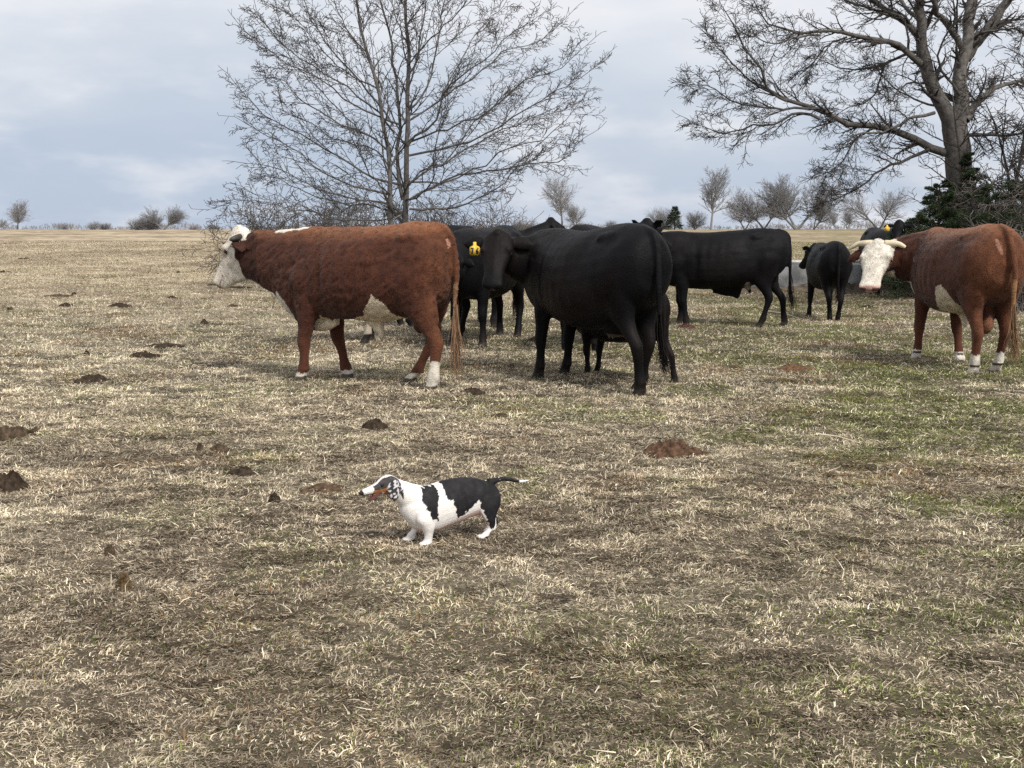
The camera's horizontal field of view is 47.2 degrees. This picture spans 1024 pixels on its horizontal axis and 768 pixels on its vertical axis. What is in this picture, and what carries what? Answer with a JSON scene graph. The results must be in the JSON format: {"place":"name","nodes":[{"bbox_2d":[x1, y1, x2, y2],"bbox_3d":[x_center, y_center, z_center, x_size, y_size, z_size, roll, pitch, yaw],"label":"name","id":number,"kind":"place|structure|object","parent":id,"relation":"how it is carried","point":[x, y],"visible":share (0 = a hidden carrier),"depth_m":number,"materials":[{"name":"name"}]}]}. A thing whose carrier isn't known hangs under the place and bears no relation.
{"place":"outdoors","nodes":[
{"label":"outdoors","id":0,"kind":"place"},
{"bbox_2d":[0,229,1023,767],"bbox_3d":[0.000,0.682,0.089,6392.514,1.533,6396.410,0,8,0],"label":"ground","id":1,"kind":"structure","parent":0,"point":[200,237],"depth_m":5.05,"materials":[{"name":"beige plant"}]},
{"bbox_2d":[0,218,6,228],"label":"bare tree","id":2,"kind":"object","parent":1,"relation":"on","point":[3,224],"visible":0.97,"depth_m":194.45,"materials":[{"name":"grey plant"}]},
{"bbox_2d":[0,469,29,492],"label":"dirt mound","id":3,"kind":"object","parent":1,"relation":"on","point":[11,481],"visible":1,"depth_m":6.35,"materials":[{"name":"brown soil"}]},
{"bbox_2d":[0,426,34,439],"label":"dung pat","id":4,"kind":"object","parent":1,"relation":"on","point":[12,432],"visible":1,"depth_m":7.95,"materials":[{"name":"brown soil"}]},
{"bbox_2d":[3,199,33,228],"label":"bare tree","id":5,"kind":"object","parent":1,"relation":"on","point":[19,214],"visible":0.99,"depth_m":187.26,"materials":[{"name":"grey plant"}]},
{"bbox_2d":[30,426,39,431],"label":"dung pat","id":6,"kind":"object","parent":1,"relation":"on","point":[35,429],"visible":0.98,"depth_m":8.11,"materials":[{"name":"brown soil"}]},
{"bbox_2d":[43,294,72,296],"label":"dung pat","id":7,"kind":"object","parent":1,"relation":"on","point":[59,295],"visible":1,"depth_m":24.50,"materials":[{"name":"brown soil"}]},
{"bbox_2d":[56,223,69,229],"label":"shrub","id":8,"kind":"object","parent":1,"relation":"on","point":[64,227],"visible":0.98,"depth_m":198.37,"materials":[{"name":"grey plant"}]},
{"bbox_2d":[58,302,74,306],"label":"dung pat","id":9,"kind":"object","parent":1,"relation":"on","point":[66,304],"visible":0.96,"depth_m":21.50,"materials":[{"name":"brown soil"}]},
{"bbox_2d":[73,374,110,383],"bbox_3d":[-3.952,-0.056,11.045,0.334,0.076,0.290,0,8,0],"label":"dung pat","id":10,"kind":"object","parent":1,"relation":"on","point":[92,378],"visible":1,"depth_m":10.97,"materials":[{"name":"brown soil"}]},
{"bbox_2d":[86,220,100,229],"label":"shrub","id":11,"kind":"object","parent":1,"relation":"on","point":[94,226],"visible":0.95,"depth_m":196.31,"materials":[{"name":"grey plant"}]},
{"bbox_2d":[98,222,111,229],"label":"shrub","id":12,"kind":"object","parent":1,"relation":"on","point":[105,226],"visible":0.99,"depth_m":194.73,"materials":[{"name":"grey plant"}]},
{"bbox_2d":[104,544,115,554],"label":"dung pat","id":13,"kind":"object","parent":1,"relation":"on","point":[110,549],"visible":1,"depth_m":5.05,"materials":[{"name":"brown soil"}]},
{"bbox_2d":[107,303,132,307],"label":"dung pat","id":14,"kind":"object","parent":1,"relation":"on","point":[121,305],"visible":0.98,"depth_m":21.35,"materials":[{"name":"brown soil"}]},
{"bbox_2d":[115,572,131,590],"bbox_3d":[-1.521,0.769,4.593,0.069,0.071,0.038,-2,8,-12],"label":"dung pat","id":15,"kind":"object","parent":1,"relation":"on","point":[123,579],"visible":1,"depth_m":4.58,"materials":[{"name":"brown soil"}]},
{"bbox_2d":[124,216,147,229],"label":"shrub","id":16,"kind":"object","parent":1,"relation":"on","point":[137,224],"visible":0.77,"depth_m":185.69,"materials":[{"name":"grey plant"}]},
{"bbox_2d":[127,351,162,358],"bbox_3d":[-4.123,-0.332,13.176,0.443,0.082,0.268,0,8,0],"label":"dung pat","id":17,"kind":"object","parent":1,"relation":"on","point":[146,354],"visible":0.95,"depth_m":13.11,"materials":[{"name":"brown soil"}]},
{"bbox_2d":[136,214,162,229],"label":"shrub","id":18,"kind":"object","parent":1,"relation":"on","point":[151,226],"visible":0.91,"depth_m":184.35,"materials":[{"name":"grey plant"}]},
{"bbox_2d":[142,343,186,347],"bbox_3d":[-4.199,-0.475,14.274,0.574,0.052,0.362,0,8,0],"label":"dung pat","id":19,"kind":"object","parent":1,"relation":"on","point":[165,345],"visible":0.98,"depth_m":14.15,"materials":[{"name":"brown soil"}]},
{"bbox_2d":[139,204,190,229],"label":"bare tree","id":20,"kind":"object","parent":1,"relation":"on","point":[176,217],"visible":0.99,"depth_m":183.24,"materials":[{"name":"grey plant"}]},
{"bbox_2d":[188,225,198,229],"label":"shrub","id":21,"kind":"object","parent":1,"relation":"on","point":[194,227],"visible":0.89,"depth_m":208.07,"materials":[{"name":"grey plant"}]},
{"bbox_2d":[196,442,203,450],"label":"dung pat","id":22,"kind":"object","parent":1,"relation":"on","point":[199,446],"visible":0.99,"depth_m":7.45,"materials":[{"name":"brown soil"}]},
{"bbox_2d":[208,444,231,453],"bbox_3d":[-1.870,0.407,7.472,0.153,0.059,0.107,2,8,12],"label":"dung pat","id":23,"kind":"object","parent":1,"relation":"on","point":[219,448],"visible":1,"depth_m":7.45,"materials":[{"name":"brown soil"}]},
{"bbox_2d":[225,304,243,307],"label":"dung pat","id":24,"kind":"object","parent":1,"relation":"on","point":[231,305],"visible":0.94,"depth_m":21.20,"materials":[{"name":"brown soil"}]},
{"bbox_2d":[230,286,251,288],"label":"dung pat","id":25,"kind":"object","parent":1,"relation":"on","point":[241,287],"visible":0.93,"depth_m":27.84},
{"bbox_2d":[227,466,255,476],"bbox_3d":[-1.553,0.499,6.771,0.142,0.058,0.149,7,10,42],"label":"dung pat","id":26,"kind":"object","parent":1,"relation":"on","point":[242,471],"visible":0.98,"depth_m":6.75,"materials":[{"name":"brown soil"}]},
{"bbox_2d":[177,199,332,279],"bbox_3d":[-6.150,-3.360,30.742,4.003,2.921,3.894,3,8,25],"label":"shrub","id":27,"kind":"object","parent":1,"relation":"on","point":[258,226],"visible":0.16,"depth_m":30.34,"materials":[{"name":"brown plant"}]},
{"bbox_2d":[267,492,280,503],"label":"dung pat","id":28,"kind":"object","parent":1,"relation":"on","point":[274,497],"visible":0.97,"depth_m":6.00,"materials":[{"name":"brown soil"}]},
{"bbox_2d":[209,176,378,264],"bbox_3d":[-5.685,-4.068,33.136,5.034,3.601,4.735,2,8,18],"label":"shrub","id":29,"kind":"object","parent":1,"relation":"on","point":[290,214],"visible":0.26,"depth_m":32.05,"materials":[{"name":"grey plant"}]},
{"bbox_2d":[299,482,346,493],"bbox_3d":[-1.008,0.553,6.282,0.262,0.045,0.159,0,8,0],"label":"dirt mound","id":30,"kind":"object","parent":1,"relation":"on","point":[334,488],"visible":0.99,"depth_m":6.24,"materials":[{"name":"brown soil"}]},
{"bbox_2d":[244,179,432,229],"bbox_3d":[-4.508,-4.047,33.741,5.432,3.910,5.368,5,9,33],"label":"shrub","id":31,"kind":"object","parent":1,"relation":"on","point":[362,223],"visible":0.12,"depth_m":34.26,"materials":[{"name":"grey plant"}]},
{"bbox_2d":[213,221,465,390],"bbox_3d":[-1.654,-0.769,10.943,2.799,1.495,0.744,4,8,28],"label":"hereford cow","id":32,"kind":"object","parent":1,"relation":"on","point":[324,278],"visible":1,"depth_m":10.49},
{"bbox_2d":[362,418,387,428],"bbox_3d":[-0.967,0.272,8.309,0.200,0.064,0.167,0,8,0],"label":"dung pat","id":33,"kind":"object","parent":1,"relation":"on","point":[374,423],"visible":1,"depth_m":8.25,"materials":[{"name":"brown soil"}]},
{"bbox_2d":[189,0,616,229],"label":"bare tree","id":34,"kind":"object","parent":1,"relation":"on","point":[390,210],"visible":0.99,"depth_m":24.35,"materials":[{"name":"grey plant"}]},
{"bbox_2d":[360,225,478,343],"bbox_3d":[-1.566,-1.265,14.778,2.911,1.470,0.728,-5,9,-33],"label":"black cow","id":35,"kind":"object","parent":1,"relation":"on","point":[368,336],"visible":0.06,"depth_m":15.19},
{"bbox_2d":[361,185,519,228],"bbox_3d":[-2.360,-4.117,33.820,4.041,3.478,5.490,3,8,22],"label":"shrub","id":36,"kind":"object","parent":1,"relation":"on","point":[437,216],"visible":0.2,"depth_m":33.36,"materials":[{"name":"grey plant"}]},
{"bbox_2d":[359,475,528,545],"bbox_3d":[-0.294,0.549,5.337,0.840,0.328,0.179,-4,8,-26],"label":"dog","id":37,"kind":"object","parent":1,"relation":"on","point":[428,510],"visible":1,"depth_m":5.26},
{"bbox_2d":[0,219,892,229],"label":"scrub line","id":38,"kind":"object","parent":1,"relation":"on","point":[782,226],"visible":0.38,"depth_m":242.63,"materials":[{"name":"brown plant"}]},
{"bbox_2d":[461,387,485,395],"bbox_3d":[-0.325,0.058,10.076,0.211,0.063,0.204,-3,8,-23],"label":"dung pat","id":39,"kind":"object","parent":1,"relation":"on","point":[474,391],"visible":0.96,"depth_m":10.05,"materials":[{"name":"brown soil"}]},
{"bbox_2d":[396,217,565,327],"bbox_3d":[-0.455,-1.620,17.003,3.039,1.590,0.760,-1,8,-8],"label":"black cow","id":40,"kind":"object","parent":1,"relation":"on","point":[550,222],"visible":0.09,"depth_m":16.97},
{"bbox_2d":[416,194,548,229],"bbox_3d":[-0.799,-4.172,35.593,4.640,3.248,4.643,3,8,24],"label":"shrub","id":41,"kind":"object","parent":1,"relation":"on","point":[489,225],"visible":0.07,"depth_m":36.03,"materials":[{"name":"grey plant"}]},
{"bbox_2d":[447,225,523,347],"bbox_3d":[-0.361,-1.234,14.553,0.732,1.471,2.592,3,8,20],"label":"black cow","id":42,"kind":"object","parent":1,"relation":"on","point":[471,274],"visible":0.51,"depth_m":14.08},
{"bbox_2d":[491,412,510,418],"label":"dung pat","id":43,"kind":"object","parent":1,"relation":"on","point":[501,415],"visible":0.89,"depth_m":8.80,"materials":[{"name":"brown soil"}]},
{"bbox_2d":[462,179,543,308],"bbox_3d":[-0.156,-2.438,20.803,1.475,2.456,0.980,0,8,0],"label":"sapling","id":44,"kind":"object","parent":1,"relation":"on","point":[503,215],"visible":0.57,"depth_m":20.90,"materials":[{"name":"brown plant"}]},
{"bbox_2d":[0,391,1023,767],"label":"thatch","id":45,"kind":"object","parent":1,"relation":"on","point":[448,755],"visible":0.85,"depth_m":4.58,"materials":[{"name":"beige plant"}]},
{"bbox_2d":[508,218,535,229],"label":"shrub","id":46,"kind":"object","parent":1,"relation":"on","point":[521,222],"visible":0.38,"depth_m":118.63,"materials":[{"name":"grey plant"}]},
{"bbox_2d":[538,170,580,224],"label":"bare tree","id":47,"kind":"object","parent":1,"relation":"on","point":[560,194],"visible":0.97,"depth_m":167.89,"materials":[{"name":"grey plant"}]},
{"bbox_2d":[464,223,675,396],"bbox_3d":[0.645,-0.728,10.712,0.944,1.471,2.442,-7,10,-43],"label":"black cow","id":48,"kind":"object","parent":1,"relation":"on","point":[613,281],"visible":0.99,"depth_m":10.16},
{"bbox_2d":[562,200,586,224],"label":"bare tree","id":49,"kind":"object","parent":1,"relation":"on","point":[573,213],"visible":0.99,"depth_m":165.28,"materials":[{"name":"grey plant"}]},
{"bbox_2d":[604,220,616,226],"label":"shrub","id":50,"kind":"object","parent":1,"relation":"on","point":[607,224],"visible":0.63,"depth_m":228.35,"materials":[{"name":"grey plant"}]},
{"bbox_2d":[560,218,671,350],"bbox_3d":[1.269,-1.260,14.385,0.727,1.560,2.940,4,8,27],"label":"black cow","id":51,"kind":"object","parent":1,"relation":"on","point":[656,225],"visible":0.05,"depth_m":13.53},
{"bbox_2d":[576,294,677,383],"bbox_3d":[0.949,-0.521,11.285,0.489,0.912,1.683,-5,9,-35],"label":"black calf","id":52,"kind":"object","parent":1,"relation":"on","point":[600,336],"visible":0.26,"depth_m":11.06},
{"bbox_2d":[645,205,681,229],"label":"shrub","id":53,"kind":"object","parent":1,"relation":"on","point":[661,216],"visible":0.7,"depth_m":169.75,"materials":[{"name":"grey plant"}]},
{"bbox_2d":[664,206,684,229],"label":"cedar tree","id":54,"kind":"object","parent":1,"relation":"on","point":[673,216],"visible":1,"depth_m":167.97,"materials":[{"name":"green plant"}]},
{"bbox_2d":[642,439,707,458],"bbox_3d":[1.007,0.390,7.408,0.408,0.096,0.307,-3,8,-21],"label":"dirt mound","id":55,"kind":"object","parent":1,"relation":"on","point":[665,449],"visible":0.98,"depth_m":7.31,"materials":[{"name":"brown soil"}]},
{"bbox_2d":[678,323,694,328],"bbox_3d":[2.509,-0.831,16.800,0.237,0.070,0.190,5,9,33],"label":"dirt mound","id":56,"kind":"object","parent":1,"relation":"on","point":[685,325],"visible":0.98,"depth_m":16.76,"materials":[{"name":"brown soil"}]},
{"bbox_2d":[683,210,708,229],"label":"shrub","id":57,"kind":"object","parent":1,"relation":"on","point":[692,220],"visible":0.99,"depth_m":175.48,"materials":[{"name":"grey plant"}]},
{"bbox_2d":[697,163,741,229],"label":"bare tree","id":58,"kind":"object","parent":1,"relation":"on","point":[711,200],"visible":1,"depth_m":172.40,"materials":[{"name":"grey plant"}]},
{"bbox_2d":[663,228,798,326],"bbox_3d":[2.923,-1.552,17.049,2.492,1.420,0.728,0,8,3],"label":"black cow","id":59,"kind":"object","parent":1,"relation":"on","point":[730,263],"visible":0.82,"depth_m":16.78},
{"bbox_2d":[721,197,765,229],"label":"bare tree","id":60,"kind":"object","parent":1,"relation":"on","point":[737,208],"visible":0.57,"depth_m":174.54,"materials":[{"name":"grey plant"}]},
{"bbox_2d":[724,185,802,227],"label":"bare tree","id":61,"kind":"object","parent":1,"relation":"on","point":[744,204],"visible":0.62,"depth_m":172.27,"materials":[{"name":"grey plant"}]},
{"bbox_2d":[768,311,802,319],"bbox_3d":[4.311,-1.091,18.558,0.034,0.068,1.259,-2,8,-12],"label":"stick","id":62,"kind":"object","parent":1,"relation":"on","point":[780,313],"visible":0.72,"depth_m":18.73,"materials":[{"name":"wood"}]},
{"bbox_2d":[775,363,814,371],"bbox_3d":[2.836,-0.174,11.766,0.336,0.067,0.322,-7,10,-41],"label":"dirt mound","id":63,"kind":"object","parent":1,"relation":"on","point":[794,367],"visible":0.98,"depth_m":11.71,"materials":[{"name":"brown soil"}]},
{"bbox_2d":[748,173,847,229],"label":"bare tree","id":64,"kind":"object","parent":1,"relation":"on","point":[771,210],"visible":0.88,"depth_m":167.88,"materials":[{"name":"grey plant"}]},
{"bbox_2d":[805,196,835,229],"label":"bare tree","id":65,"kind":"object","parent":1,"relation":"on","point":[820,220],"visible":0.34,"depth_m":169.16,"materials":[{"name":"grey plant"}]},
{"bbox_2d":[751,260,890,286],"bbox_3d":[9.300,-2.470,27.564,8.600,0.899,1.500,0,8,0],"label":"water trough","id":66,"kind":"object","parent":1,"relation":"on","point":[799,275],"visible":0.15,"depth_m":26.81,"materials":[{"name":"concrete"}]},
{"bbox_2d":[799,241,852,320],"bbox_3d":[5.037,-1.676,18.894,0.626,1.264,2.245,1,8,4],"label":"black calf","id":67,"kind":"object","parent":1,"relation":"on","point":[828,267],"visible":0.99,"depth_m":18.04},
{"bbox_2d":[741,280,912,293],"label":"mud bank","id":68,"kind":"structure","parent":1,"relation":"on","point":[850,288],"depth_m":26.54,"materials":[{"name":"brown soil"}]},
{"bbox_2d":[822,212,838,228],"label":"bare tree","id":69,"kind":"object","parent":1,"relation":"on","point":[833,219],"visible":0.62,"depth_m":257.75,"materials":[{"name":"grey plant"}]},
{"bbox_2d":[818,433,858,442],"bbox_3d":[2.188,0.360,7.864,0.011,0.025,0.346,-5,9,-35],"label":"stick","id":70,"kind":"object","parent":1,"relation":"on","point":[835,436],"visible":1,"depth_m":7.89,"materials":[{"name":"beige wood"}]},
{"bbox_2d":[664,0,1023,224],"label":"bare tree","id":71,"kind":"object","parent":1,"relation":"on","point":[969,43],"visible":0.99,"depth_m":25.82,"materials":[{"name":"brown plant"}]},
{"bbox_2d":[839,213,856,228],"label":"bare tree","id":72,"kind":"object","parent":1,"relation":"on","point":[846,221],"visible":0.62,"depth_m":259.06,"materials":[{"name":"grey plant"}]},
{"bbox_2d":[835,186,913,228],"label":"bare tree","id":73,"kind":"object","parent":1,"relation":"on","point":[884,207],"visible":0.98,"depth_m":162.12,"materials":[{"name":"grey plant"}]},
{"bbox_2d":[858,219,914,295],"bbox_3d":[8.065,-2.753,25.532,0.727,1.622,2.679,0,8,3],"label":"black cow","id":74,"kind":"object","parent":1,"relation":"on","point":[897,229],"visible":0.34,"depth_m":24.80},
{"bbox_2d":[882,211,932,297],"bbox_3d":[8.410,-2.664,24.572,2.094,1.922,1.914,0,8,0],"label":"cedar tree","id":75,"kind":"object","parent":1,"relation":"on","point":[921,216],"visible":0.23,"depth_m":24.25,"materials":[{"name":"green plant"}]},
{"bbox_2d":[886,178,969,289],"bbox_3d":[9.068,-3.032,24.729,2.412,2.611,2.236,0,8,0],"label":"cedar tree","id":76,"kind":"object","parent":1,"relation":"on","point":[948,215],"visible":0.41,"depth_m":24.51,"materials":[{"name":"green plant"}]},
{"bbox_2d":[847,223,1023,374],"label":"hereford bull","id":77,"kind":"object","parent":1,"relation":"on","point":[973,276],"visible":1,"depth_m":11.43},
{"bbox_2d":[915,152,991,224],"bbox_3d":[9.728,-3.473,25.812,2.579,3.207,2.645,4,8,25],"label":"cedar tree","id":78,"kind":"object","parent":1,"relation":"on","point":[964,162],"visible":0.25,"depth_m":25.26,"materials":[{"name":"green plant"}]},
{"bbox_2d":[894,168,1023,237],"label":"bush","id":79,"kind":"object","parent":1,"relation":"on","point":[976,205],"visible":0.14,"depth_m":24.48,"materials":[{"name":"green plant"}]},
{"bbox_2d":[904,178,1023,291],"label":"shrub","id":80,"kind":"object","parent":1,"relation":"on","point":[971,212],"visible":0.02,"depth_m":24.51,"materials":[{"name":"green plant"}]},
{"bbox_2d":[912,40,1023,225],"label":"bare tree","id":81,"kind":"object","parent":1,"relation":"on","point":[1013,164],"visible":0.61,"depth_m":25.29,"materials":[{"name":"brown plant"}]},
{"bbox_2d":[938,151,1023,239],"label":"shrub","id":82,"kind":"object","parent":1,"relation":"on","point":[998,202],"visible":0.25,"depth_m":22.92,"materials":[{"name":"brown plant"}]},
{"bbox_2d":[951,60,1023,205],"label":"bare tree","id":83,"kind":"object","parent":1,"relation":"on","point":[1003,140],"visible":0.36,"depth_m":26.09,"materials":[{"name":"brown plant"}]},
{"bbox_2d":[953,184,1023,234],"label":"cedar tree","id":84,"kind":"object","parent":1,"relation":"on","point":[988,189],"visible":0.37,"depth_m":23.68,"materials":[{"name":"green plant"}]},
{"bbox_2d":[962,211,1023,312],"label":"shrub","id":85,"kind":"object","parent":1,"relation":"on","point":[1020,304],"visible":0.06,"depth_m":20.14,"materials":[{"name":"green plant"}]},
{"bbox_2d":[977,52,1023,216],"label":"bare tree","id":86,"kind":"object","parent":1,"relation":"on","point":[1017,128],"visible":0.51,"depth_m":24.58,"materials":[{"name":"brown plant"}]},
{"bbox_2d":[985,177,1023,229],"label":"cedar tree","id":87,"kind":"object","parent":1,"relation":"on","point":[1006,187],"visible":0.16,"depth_m":24.21,"materials":[{"name":"green plant"}]},
{"bbox_2d":[0,341,1023,767],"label":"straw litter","id":88,"kind":"object","parent":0,"point":[528,565],"visible":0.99,"depth_m":4.64,"materials":[{"name":"beige plant"}]},
{"bbox_2d":[0,0,1023,228],"label":"sky","id":89,"kind":"structure","parent":0,"point":[109,109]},
{"bbox_2d":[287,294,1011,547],"bbox_3d":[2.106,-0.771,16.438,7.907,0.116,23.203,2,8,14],"label":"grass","id":90,"kind":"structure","parent":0,"point":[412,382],"depth_m":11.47,"materials":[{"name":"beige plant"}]}
]}

